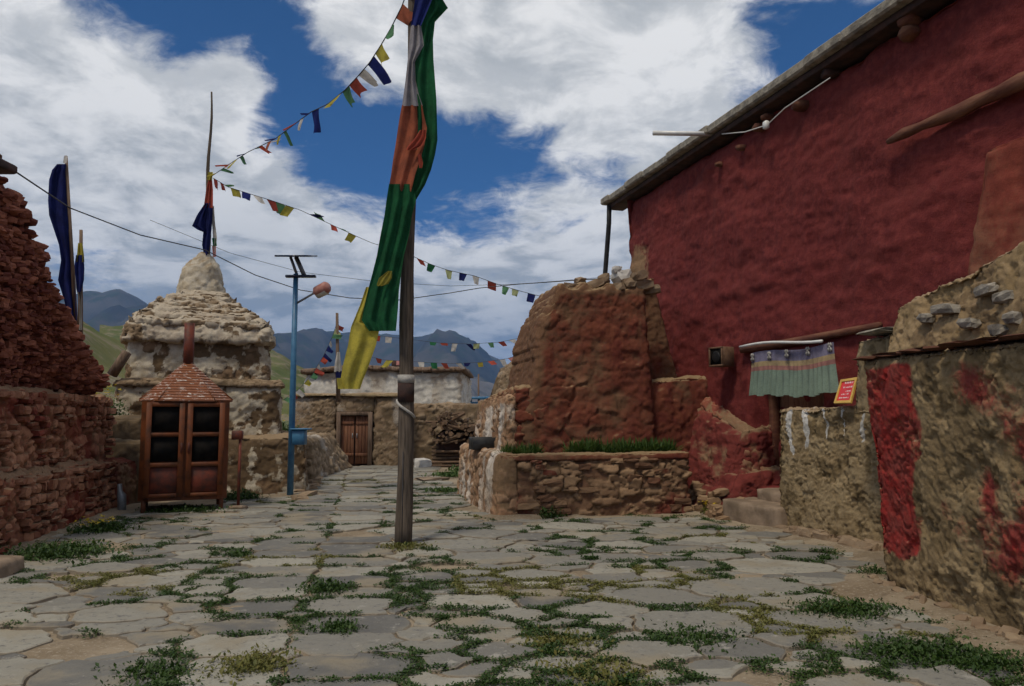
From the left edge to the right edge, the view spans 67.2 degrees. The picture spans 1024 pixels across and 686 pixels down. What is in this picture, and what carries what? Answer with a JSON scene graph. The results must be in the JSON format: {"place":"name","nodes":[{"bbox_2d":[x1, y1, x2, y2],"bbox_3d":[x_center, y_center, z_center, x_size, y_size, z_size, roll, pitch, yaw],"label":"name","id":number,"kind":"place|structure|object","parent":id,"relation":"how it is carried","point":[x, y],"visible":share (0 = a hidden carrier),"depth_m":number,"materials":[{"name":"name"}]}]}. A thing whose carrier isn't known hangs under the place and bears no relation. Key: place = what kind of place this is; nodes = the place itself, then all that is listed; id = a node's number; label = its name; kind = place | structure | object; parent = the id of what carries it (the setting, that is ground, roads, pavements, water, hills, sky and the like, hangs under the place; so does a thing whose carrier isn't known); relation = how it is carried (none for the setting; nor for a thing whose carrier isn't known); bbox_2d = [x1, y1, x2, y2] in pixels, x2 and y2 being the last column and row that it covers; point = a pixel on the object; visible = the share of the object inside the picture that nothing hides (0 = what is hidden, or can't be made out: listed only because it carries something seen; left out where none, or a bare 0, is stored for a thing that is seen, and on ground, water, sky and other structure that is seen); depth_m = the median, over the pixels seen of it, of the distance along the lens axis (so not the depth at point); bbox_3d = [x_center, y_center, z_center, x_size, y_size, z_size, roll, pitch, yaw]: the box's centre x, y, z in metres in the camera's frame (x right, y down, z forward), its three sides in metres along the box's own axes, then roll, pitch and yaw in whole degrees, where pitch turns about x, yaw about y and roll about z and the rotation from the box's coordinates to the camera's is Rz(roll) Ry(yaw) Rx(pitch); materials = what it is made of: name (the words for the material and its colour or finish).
{"place":"outdoors","nodes":[
{"label":"outdoors","id":0,"kind":"place"},
{"bbox_2d":[74,230,83,333],"bbox_3d":[-7.922,-0.989,14.080,0.202,2.233,0.221,1,-5,-10],"label":"flag pole","id":1,"kind":"object","parent":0,"point":[79,269],"visible":0.97,"depth_m":14.09,"materials":[{"name":"brown wood"}]},
{"bbox_2d":[83,321,126,403],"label":"green hillside","id":2,"kind":"structure","parent":0,"point":[107,350],"depth_m":248.59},
{"bbox_2d":[59,289,279,347],"bbox_3d":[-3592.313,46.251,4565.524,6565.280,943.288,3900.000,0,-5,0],"label":"mountain range","id":3,"kind":"structure","parent":0,"point":[115,307],"depth_m":4920.98,"materials":[{"name":"stone"}]},
{"bbox_2d":[99,325,306,420],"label":"green hillside","id":4,"kind":"structure","parent":0,"point":[280,366],"depth_m":438.13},
{"bbox_2d":[334,313,341,401],"bbox_3d":[-5.298,0.428,23.457,0.229,2.735,0.330,2,-6,-18],"label":"thin prayer post","id":5,"kind":"object","parent":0,"point":[338,370],"visible":0.93,"depth_m":23.39,"materials":[{"name":"brown wood"}]},
{"bbox_2d":[283,325,343,402],"bbox_3d":[-5.926,0.588,23.152,1.864,2.555,0.306,4,-6,-33],"label":"prayer flag string","id":6,"kind":"object","parent":5,"relation":"hanging from","point":[324,360],"visible":0.91,"depth_m":23.20,"materials":[{"name":"multicoloured fabric"}]},
{"bbox_2d":[151,220,590,285],"bbox_3d":[-3.694,-2.693,24.228,14.102,1.451,1.775,1,-5,-8],"label":"overhead wire","id":7,"kind":"object","parent":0,"point":[337,276],"visible":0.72,"depth_m":24.47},
{"bbox_2d":[272,328,506,383],"bbox_3d":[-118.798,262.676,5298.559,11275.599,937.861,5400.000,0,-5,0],"label":"mountain range","id":8,"kind":"structure","parent":0,"point":[312,344],"depth_m":4925.66,"materials":[{"name":"stone"}]},
{"bbox_2d":[0,0,883,363],"label":"sky","id":9,"kind":"structure","parent":0,"point":[546,109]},
{"bbox_2d":[373,357,512,368],"bbox_3d":[-2.473,0.593,28.101,6.992,0.718,0.454,0,-5,1],"label":"prayer flag string","id":10,"kind":"object","parent":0,"point":[386,364],"visible":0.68,"depth_m":28.06,"materials":[{"name":"multicoloured fabric"}]},
{"bbox_2d":[377,336,515,350],"bbox_3d":[-1.592,-0.170,27.162,6.688,0.940,0.498,0,-5,0],"label":"prayer flag string","id":11,"kind":"object","parent":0,"point":[454,345],"visible":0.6,"depth_m":27.12,"materials":[{"name":"multicoloured fabric"}]},
{"bbox_2d":[470,378,493,401],"bbox_3d":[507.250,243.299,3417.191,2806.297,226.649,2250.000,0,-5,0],"label":"valley slopes","id":12,"kind":"structure","parent":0,"point":[485,389],"depth_m":3491.45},
{"bbox_2d":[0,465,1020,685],"bbox_3d":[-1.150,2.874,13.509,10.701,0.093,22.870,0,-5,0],"label":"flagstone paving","id":13,"kind":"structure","parent":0,"point":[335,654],"depth_m":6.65,"materials":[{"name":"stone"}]},
{"bbox_2d":[0,537,148,564],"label":"weed clump","id":14,"kind":"object","parent":13,"relation":"on","point":[64,548],"visible":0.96,"depth_m":8.67,"materials":[{"name":"green plant"}]},
{"bbox_2d":[65,515,142,535],"bbox_3d":[-5.655,2.479,10.579,1.032,0.223,1.210,0,-5,0],"label":"weed clump","id":15,"kind":"object","parent":13,"relation":"on","point":[107,527],"visible":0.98,"depth_m":10.52,"materials":[{"name":"green plant"}]},
{"bbox_2d":[90,648,203,685],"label":"weed clump","id":16,"kind":"object","parent":13,"relation":"on","point":[149,666],"visible":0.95,"depth_m":4.75,"materials":[{"name":"green plant"}]},
{"bbox_2d":[138,323,232,512],"bbox_3d":[-5.646,1.252,13.343,1.482,3.212,1.334,2,-6,-23],"label":"wooden cabinet","id":17,"kind":"object","parent":13,"relation":"on","point":[184,438],"visible":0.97,"depth_m":12.79,"materials":[{"name":"wood"}]},
{"bbox_2d":[135,503,236,514],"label":"weed clump","id":18,"kind":"object","parent":13,"relation":"on","point":[180,508],"visible":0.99,"depth_m":12.70,"materials":[{"name":"green plant"}]},
{"bbox_2d":[219,546,255,558],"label":"weed clump","id":19,"kind":"object","parent":13,"relation":"on","point":[237,553],"visible":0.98,"depth_m":8.72,"materials":[{"name":"green plant"}]},
{"bbox_2d":[188,643,311,685],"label":"weed clump","id":20,"kind":"object","parent":13,"relation":"on","point":[255,661],"visible":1,"depth_m":4.86,"materials":[{"name":"green plant"}]},
{"bbox_2d":[273,575,357,598],"bbox_3d":[-1.724,2.197,6.979,0.698,0.114,0.795,0,-5,0],"label":"weed clump","id":21,"kind":"object","parent":13,"relation":"on","point":[323,586],"visible":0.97,"depth_m":6.97,"materials":[{"name":"green plant"}]},
{"bbox_2d":[299,614,366,637],"bbox_3d":[-1.306,2.099,5.736,0.448,0.078,0.520,-3,-6,33],"label":"weed clump","id":22,"kind":"object","parent":13,"relation":"on","point":[338,626],"visible":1,"depth_m":5.71,"materials":[{"name":"green plant"}]},
{"bbox_2d":[375,539,436,553],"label":"weed clump","id":23,"kind":"object","parent":13,"relation":"on","point":[397,546],"visible":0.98,"depth_m":9.27,"materials":[{"name":"green plant"}]},
{"bbox_2d":[414,458,431,467],"bbox_3d":[-2.743,3.658,23.371,0.623,0.344,0.403,5,-7,-43],"label":"white boulder","id":24,"kind":"object","parent":13,"relation":"on","point":[422,462],"visible":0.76,"depth_m":23.21,"materials":[{"name":"stone"}]},
{"bbox_2d":[422,485,457,492],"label":"weed clump","id":25,"kind":"object","parent":13,"relation":"on","point":[445,489],"visible":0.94,"depth_m":15.98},
{"bbox_2d":[35,479,945,644],"bbox_3d":[-1.582,2.550,10.488,9.379,0.060,16.931,0,-5,0],"label":"moss","id":26,"kind":"object","parent":13,"relation":"on","point":[557,584],"visible":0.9,"depth_m":7.09,"materials":[{"name":"green plant"}]},
{"bbox_2d":[2,480,1023,685],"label":"grass","id":27,"kind":"structure","parent":13,"relation":"on","point":[397,598],"depth_m":6.04,"materials":[{"name":"green plant"}]},
{"bbox_2d":[507,624,614,652],"bbox_3d":[0.349,2.075,5.418,0.787,0.068,0.661,-2,-6,17],"label":"weed clump","id":28,"kind":"object","parent":13,"relation":"on","point":[570,641],"visible":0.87,"depth_m":5.38,"materials":[{"name":"green plant"}]},
{"bbox_2d":[580,553,600,560],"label":"weed clump","id":29,"kind":"object","parent":13,"relation":"on","point":[590,557],"visible":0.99,"depth_m":8.51,"materials":[{"name":"green plant"}]},
{"bbox_2d":[535,646,671,685],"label":"weed clump","id":30,"kind":"object","parent":13,"relation":"on","point":[607,672],"visible":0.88,"depth_m":4.74,"materials":[{"name":"green plant"}]},
{"bbox_2d":[607,617,762,658],"bbox_3d":[1.318,2.089,5.577,0.961,0.068,0.966,-4,-7,40],"label":"weed clump","id":31,"kind":"object","parent":13,"relation":"on","point":[700,637],"visible":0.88,"depth_m":5.46,"materials":[{"name":"green plant"}]},
{"bbox_2d":[810,553,838,560],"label":"weed clump","id":32,"kind":"object","parent":13,"relation":"on","point":[826,557],"visible":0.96,"depth_m":8.53,"materials":[{"name":"green plant"}]},
{"bbox_2d":[767,592,932,625],"bbox_3d":[2.724,2.134,6.230,1.404,0.102,0.996,0,-5,0],"label":"weed clump","id":33,"kind":"object","parent":13,"relation":"on","point":[859,607],"visible":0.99,"depth_m":6.22,"materials":[{"name":"green plant"}]},
{"bbox_2d":[822,629,1014,678],"bbox_3d":[2.784,2.029,5.131,1.394,0.105,0.983,0,-5,0],"label":"weed clump","id":34,"kind":"object","parent":13,"relation":"on","point":[910,649],"visible":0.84,"depth_m":5.14,"materials":[{"name":"green plant"}]},
{"bbox_2d":[3,421,1023,685],"bbox_3d":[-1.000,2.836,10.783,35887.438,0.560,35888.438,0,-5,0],"label":"ground","id":35,"kind":"structure","parent":0,"point":[853,585],"depth_m":6.74,"materials":[{"name":"soil"}]},
{"bbox_2d":[0,555,24,577],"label":"stone slab","id":36,"kind":"structure","parent":35,"relation":"on","point":[11,565],"depth_m":7.71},
{"bbox_2d":[0,458,116,554],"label":"terrace wall","id":37,"kind":"structure","parent":35,"relation":"on","point":[37,501],"depth_m":10.36,"materials":[{"name":"red stone"}]},
{"bbox_2d":[0,154,17,173],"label":"red house","id":38,"kind":"structure","parent":37,"relation":"on","point":[6,167],"depth_m":10.30,"materials":[{"name":"paint"}]},
{"bbox_2d":[17,172,610,298],"bbox_3d":[-3.961,-1.784,16.942,12.676,0.467,6.317,5,-7,-40],"label":"overhead wire","id":39,"kind":"object","parent":38,"relation":"attached to","point":[242,268],"visible":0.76,"depth_m":16.94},
{"bbox_2d":[0,384,116,471],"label":"wall","id":40,"kind":"structure","parent":37,"relation":"on","point":[43,426],"depth_m":11.34,"materials":[{"name":"red stone"}]},
{"bbox_2d":[0,176,110,394],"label":"ruined stone wall","id":41,"kind":"structure","parent":40,"relation":"on","point":[42,343],"depth_m":11.05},
{"bbox_2d":[48,155,77,324],"bbox_3d":[-7.655,-1.609,13.157,0.630,3.299,0.179,0,-5,0],"label":"navy banner pole","id":42,"kind":"object","parent":41,"relation":"on","point":[60,212],"visible":0.94,"depth_m":13.19,"materials":[{"name":"fabric"}]},
{"bbox_2d":[103,415,140,506],"bbox_3d":[-7.364,2.248,14.839,1.407,1.736,2.943,0,-5,0],"label":"brown wall stub","id":43,"kind":"object","parent":35,"relation":"on","point":[125,456],"depth_m":14.25,"materials":[{"name":"stone"}]},
{"bbox_2d":[96,384,135,415],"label":"terrace bush","id":44,"kind":"object","parent":43,"relation":"on","point":[120,410],"visible":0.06,"depth_m":14.28,"materials":[{"name":"green plant"}]},
{"bbox_2d":[117,484,126,509],"bbox_3d":[-6.473,2.572,12.778,0.165,0.468,0.133,0,-5,0],"label":"grey bottle","id":45,"kind":"object","parent":35,"relation":"on","point":[121,500],"visible":0.85,"depth_m":12.73,"materials":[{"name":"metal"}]},
{"bbox_2d":[112,92,308,494],"bbox_3d":[-6.806,-1.249,17.595,4.039,9.302,4.454,2,-6,-22],"label":"white chorten","id":46,"kind":"object","parent":35,"relation":"on","point":[234,342],"visible":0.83,"depth_m":16.06,"materials":[{"name":"stone"}]},
{"bbox_2d":[107,350,130,376],"bbox_3d":[-7.766,0.407,15.225,0.420,0.541,0.201,0,-5,0],"label":"wood plank","id":47,"kind":"object","parent":46,"relation":"on","point":[118,364],"visible":1,"depth_m":15.16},
{"bbox_2d":[192,172,216,256],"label":"spire cloths","id":48,"kind":"object","parent":46,"relation":"attached to","point":[204,221],"visible":1,"depth_m":17.58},
{"bbox_2d":[207,112,310,176],"bbox_3d":[-5.058,-3.814,15.391,0.574,0.702,6.174,4,-7,-36],"label":"prayer flag string","id":49,"kind":"object","parent":46,"relation":"hanging from","point":[266,150],"visible":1,"depth_m":15.01,"materials":[{"name":"multicoloured fabric"}]},
{"bbox_2d":[213,178,371,242],"bbox_3d":[-5.540,-3.255,19.719,0.648,0.846,4.708,-5,-7,43],"label":"prayer flag string","id":50,"kind":"object","parent":46,"relation":"hanging from","point":[282,209],"visible":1,"depth_m":19.58,"materials":[{"name":"multicoloured fabric"}]},
{"bbox_2d":[373,243,538,302],"bbox_3d":[-0.116,-1.633,20.757,7.426,2.394,1.640,-2,-6,20],"label":"prayer flag string","id":51,"kind":"object","parent":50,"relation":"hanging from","point":[462,277],"visible":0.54,"depth_m":21.26,"materials":[{"name":"multicoloured fabric"}]},
{"bbox_2d":[228,431,247,508],"bbox_3d":[-4.634,2.177,13.078,0.283,1.369,0.316,0,-5,0],"label":"rusty tap post","id":52,"kind":"object","parent":35,"relation":"on","point":[236,435],"visible":0.8,"depth_m":13.07,"materials":[{"name":"metal"}]},
{"bbox_2d":[223,487,268,501],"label":"weed clump","id":53,"kind":"object","parent":35,"relation":"on","point":[248,495],"visible":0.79,"depth_m":14.46,"materials":[{"name":"green plant"}]},
{"bbox_2d":[291,495,308,499],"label":"kerb stone","id":54,"kind":"object","parent":35,"relation":"on","point":[296,497],"visible":0.62,"depth_m":14.39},
{"bbox_2d":[275,255,330,494],"bbox_3d":[-4.083,0.583,15.117,1.033,4.854,0.838,0,-5,0],"label":"solar street lamp","id":55,"kind":"object","parent":35,"relation":"on","point":[297,436],"visible":0.97,"depth_m":15.21,"materials":[{"name":"metal"}]},
{"bbox_2d":[299,490,317,495],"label":"kerb stone","id":56,"kind":"object","parent":35,"relation":"on","point":[307,493],"visible":0.48,"depth_m":15.16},
{"bbox_2d":[306,432,352,479],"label":"lane wall","id":57,"kind":"structure","parent":35,"relation":"on","point":[326,455],"depth_m":20.62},
{"bbox_2d":[289,392,398,465],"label":"mud wall","id":58,"kind":"structure","parent":35,"relation":"on","point":[362,428],"depth_m":24.38,"materials":[{"name":"beige stone"}]},
{"bbox_2d":[341,416,354,463],"bbox_3d":[-5.213,3.068,24.403,0.413,1.495,0.085,0,-5,0],"label":"door","id":59,"kind":"structure","parent":58,"relation":"in","point":[347,422],"depth_m":24.41,"materials":[{"name":"red wood"}]},
{"bbox_2d":[355,416,367,463],"bbox_3d":[-4.752,3.068,24.403,0.413,1.495,0.085,0,-5,0],"label":"door","id":60,"kind":"structure","parent":58,"relation":"in","point":[361,442],"depth_m":24.39,"materials":[{"name":"red wood"}]},
{"bbox_2d":[300,361,473,403],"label":"white house","id":61,"kind":"structure","parent":35,"relation":"on","point":[441,384],"depth_m":29.99,"materials":[{"name":"grey paint"}]},
{"bbox_2d":[394,0,415,544],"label":"tall flag pole","id":62,"kind":"object","parent":35,"relation":"on","point":[404,499],"visible":0.72,"depth_m":9.61,"materials":[{"name":"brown wood"}]},
{"bbox_2d":[311,0,412,132],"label":"prayer flag string","id":63,"kind":"object","parent":62,"relation":"attached to","point":[404,15],"visible":1,"depth_m":10.99,"materials":[{"name":"multicoloured fabric"}]},
{"bbox_2d":[337,0,447,388],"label":"tall prayer banner","id":64,"kind":"object","parent":62,"relation":"attached to","point":[413,160],"visible":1,"depth_m":9.71,"materials":[{"name":"green fabric"}]},
{"bbox_2d":[414,476,449,480],"bbox_3d":[-1.982,3.367,19.044,0.901,0.109,0.543,5,-7,-43],"label":"pale flat stone","id":65,"kind":"object","parent":35,"relation":"on","point":[425,478],"visible":0.8,"depth_m":18.84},
{"bbox_2d":[421,469,457,476],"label":"weed clump","id":66,"kind":"object","parent":35,"relation":"on","point":[451,473],"visible":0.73,"depth_m":20.09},
{"bbox_2d":[414,402,477,460],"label":"stone wall","id":67,"kind":"structure","parent":35,"relation":"on","point":[423,438],"depth_m":25.05,"materials":[{"name":"stone"}]},
{"bbox_2d":[425,411,475,466],"bbox_3d":[-1.725,2.979,23.956,1.895,1.746,0.957,0,-5,0],"label":"firewood stack","id":68,"kind":"object","parent":35,"relation":"on","point":[448,442],"visible":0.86,"depth_m":23.70,"materials":[{"name":"brown wood"}]},
{"bbox_2d":[532,505,567,518],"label":"weed clump","id":69,"kind":"object","parent":35,"relation":"on","point":[545,514],"visible":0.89,"depth_m":12.02,"materials":[{"name":"green plant"}]},
{"bbox_2d":[457,443,692,515],"bbox_3d":[0.922,2.479,14.271,3.447,1.158,4.076,1,-5,-13],"label":"stone planter","id":70,"kind":"object","parent":35,"relation":"on","point":[489,481],"visible":0.88,"depth_m":12.44,"materials":[{"name":"brown stone"}]},
{"bbox_2d":[469,437,495,449],"bbox_3d":[-0.445,1.821,13.995,0.632,0.220,0.420,1,-6,-14],"label":"black tray","id":71,"kind":"object","parent":70,"relation":"on","point":[477,443],"visible":0.51,"depth_m":13.77,"materials":[{"name":"metal"}]},
{"bbox_2d":[494,441,545,453],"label":"grass clump","id":72,"kind":"object","parent":70,"relation":"on","point":[532,448],"visible":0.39,"depth_m":12.58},
{"bbox_2d":[558,438,600,451],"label":"grass clump","id":73,"kind":"object","parent":70,"relation":"on","point":[582,446],"visible":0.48,"depth_m":12.74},
{"bbox_2d":[475,278,707,452],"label":"ruined red wall","id":74,"kind":"structure","parent":70,"relation":"on","point":[587,362],"depth_m":13.54,"materials":[{"name":"paint"}]},
{"bbox_2d":[587,277,608,287],"bbox_3d":[1.564,-1.051,14.018,0.426,0.248,0.313,-2,-6,19],"label":"loose stone","id":75,"kind":"object","parent":74,"relation":"on","point":[595,283],"visible":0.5,"depth_m":13.88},
{"bbox_2d":[597,273,609,282],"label":"loose stone","id":76,"kind":"object","parent":74,"relation":"on","point":[606,276],"visible":0.76,"depth_m":13.87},
{"bbox_2d":[613,282,625,289],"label":"loose stone","id":77,"kind":"object","parent":74,"relation":"on","point":[620,286],"visible":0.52,"depth_m":13.82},
{"bbox_2d":[610,269,631,282],"bbox_3d":[2.025,-1.216,14.186,0.375,0.298,0.297,3,-6,-28],"label":"loose stone","id":78,"kind":"object","parent":77,"relation":"on","point":[617,277],"visible":0.66,"depth_m":14.08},
{"bbox_2d":[621,278,635,287],"bbox_3d":[2.108,-1.057,14.008,0.226,0.244,0.324,1,-5,-11],"label":"loose stone","id":79,"kind":"object","parent":74,"relation":"on","point":[629,282],"visible":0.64,"depth_m":13.88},
{"bbox_2d":[630,270,647,280],"bbox_3d":[2.300,-1.215,14.005,0.313,0.231,0.232,3,-6,-29],"label":"loose stone","id":80,"kind":"object","parent":74,"relation":"on","point":[639,275],"visible":0.94,"depth_m":13.91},
{"bbox_2d":[629,277,653,289],"bbox_3d":[2.336,-1.086,14.085,0.438,0.239,0.335,3,-6,-31],"label":"loose stone","id":81,"kind":"object","parent":74,"relation":"on","point":[645,284],"visible":0.68,"depth_m":13.97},
{"bbox_2d":[644,284,660,294],"bbox_3d":[2.594,-0.984,14.235,0.338,0.212,0.281,-1,-6,14],"label":"loose stone","id":82,"kind":"object","parent":74,"relation":"on","point":[655,289],"visible":0.72,"depth_m":14.11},
{"bbox_2d":[586,435,635,452],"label":"grass clump","id":83,"kind":"object","parent":70,"relation":"on","point":[612,448],"visible":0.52,"depth_m":12.90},
{"bbox_2d":[611,435,665,451],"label":"grass clump","id":84,"kind":"object","parent":70,"relation":"on","point":[642,445],"visible":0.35,"depth_m":13.01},
{"bbox_2d":[646,437,684,450],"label":"grass clump","id":85,"kind":"object","parent":70,"relation":"on","point":[668,445],"visible":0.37,"depth_m":13.14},
{"bbox_2d":[687,397,780,519],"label":"ruined wall","id":86,"kind":"structure","parent":35,"relation":"on","point":[730,455],"depth_m":12.88,"materials":[{"name":"red stone"}]},
{"bbox_2d":[722,488,787,526],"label":"entrance steps","id":87,"kind":"structure","parent":35,"relation":"on","point":[764,508],"depth_m":11.31,"materials":[{"name":"stone"}]},
{"bbox_2d":[601,0,1023,487],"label":"red temple building","id":88,"kind":"structure","parent":35,"relation":"on","point":[875,180],"depth_m":11.14,"materials":[{"name":"paint"}]},
{"bbox_2d":[603,205,611,272],"bbox_3d":[2.342,-1.751,19.108,0.184,3.335,0.441,2,-6,-23],"label":"drain pipe","id":89,"kind":"object","parent":88,"relation":"attached to","point":[607,241],"visible":0.57,"depth_m":19.13,"materials":[{"name":"black metal"}]},
{"bbox_2d":[652,131,711,135],"bbox_3d":[3.239,-3.932,14.451,1.210,0.104,0.090,0,-5,-5],"label":"water spout","id":90,"kind":"object","parent":88,"relation":"attached to","point":[678,133],"visible":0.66,"depth_m":14.41,"materials":[{"name":"white plastic"}]},
{"bbox_2d":[708,346,733,366],"bbox_3d":[3.670,0.245,13.492,0.285,0.340,0.340,3,-6,-27],"label":"wall loudspeaker","id":91,"kind":"object","parent":88,"relation":"attached to","point":[721,356],"depth_m":13.37,"materials":[{"name":"brown wood"}]},
{"bbox_2d":[722,78,829,133],"bbox_3d":[4.211,-3.751,12.659,0.088,0.440,2.959,1,-6,-16],"label":"eave cable","id":92,"kind":"object","parent":88,"relation":"attached to","point":[765,126],"visible":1,"depth_m":12.65,"materials":[{"name":"white plastic"}]},
{"bbox_2d":[739,340,822,347],"bbox_3d":[4.040,0.014,11.715,0.044,0.150,2.060,1,-6,-16],"label":"curtain rod","id":93,"kind":"object","parent":88,"relation":"attached to","point":[783,342],"visible":1,"depth_m":11.58,"materials":[{"name":"white plastic"}]},
{"bbox_2d":[749,342,838,397],"bbox_3d":[4.136,0.439,11.481,0.106,0.753,2.106,1,-6,-16],"label":"door curtain","id":94,"kind":"object","parent":93,"relation":"hanging from","point":[810,372],"depth_m":11.38,"materials":[{"name":"blue fabric"}]},
{"bbox_2d":[779,393,823,409],"bbox_3d":[4.800,1.294,12.222,0.050,2.100,1.920,1,-6,-16],"label":"door","id":95,"kind":"structure","parent":88,"relation":"in","point":[786,401],"depth_m":12.51,"materials":[{"name":"red wood"}]},
{"bbox_2d":[772,525,883,550],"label":"footing stones","id":96,"kind":"object","parent":35,"relation":"on","point":[857,543],"visible":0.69,"depth_m":9.59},
{"bbox_2d":[779,405,883,541],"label":"mud brick wall","id":97,"kind":"structure","parent":35,"relation":"on","point":[829,482],"depth_m":9.95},
{"bbox_2d":[834,377,856,403],"bbox_3d":[4.224,0.602,9.733,0.187,0.334,0.369,2,-6,-16],"label":"framed sign","id":98,"kind":"object","parent":97,"relation":"on","point":[845,393],"visible":0.98,"depth_m":9.72,"materials":[{"name":"yellow metal"}]},
{"bbox_2d":[855,334,891,413],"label":"mud pier","id":99,"kind":"structure","parent":97,"relation":"on","point":[869,347],"depth_m":8.78,"materials":[{"name":"beige"}]},
{"bbox_2d":[857,327,892,335],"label":"cap slabs","id":100,"kind":"structure","parent":99,"relation":"on","point":[884,331],"depth_m":8.51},
{"bbox_2d":[846,562,886,578],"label":"weed clump","id":101,"kind":"object","parent":35,"relation":"on","point":[878,570],"visible":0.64,"depth_m":7.73,"materials":[{"name":"green plant"}]},
{"bbox_2d":[863,340,1023,634],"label":"painted mud block","id":102,"kind":"structure","parent":35,"relation":"on","point":[947,426],"depth_m":6.14,"materials":[{"name":"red paint"}]},
{"bbox_2d":[851,333,1023,360],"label":"ledge slabs","id":103,"kind":"structure","parent":102,"relation":"on","point":[981,341],"depth_m":6.06,"materials":[{"name":"wood"}]},
{"bbox_2d":[888,241,1023,351],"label":"stone tier wall","id":104,"kind":"structure","parent":102,"relation":"on","point":[1005,271],"depth_m":6.81,"materials":[{"name":"stone"}]},
{"bbox_2d":[916,282,1022,335],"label":"stone course","id":105,"kind":"object","parent":104,"relation":"attached to","point":[1001,297],"visible":0.98,"depth_m":6.39,"materials":[{"name":"stone"}]},
{"bbox_2d":[868,574,1023,644],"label":"block footing stones","id":106,"kind":"object","parent":35,"relation":"on","point":[1011,634],"visible":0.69,"depth_m":5.77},
{"bbox_2d":[884,642,1023,682],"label":"weed clump","id":107,"kind":"object","parent":35,"relation":"on","point":[991,665],"visible":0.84,"depth_m":4.85,"materials":[{"name":"green plant"}]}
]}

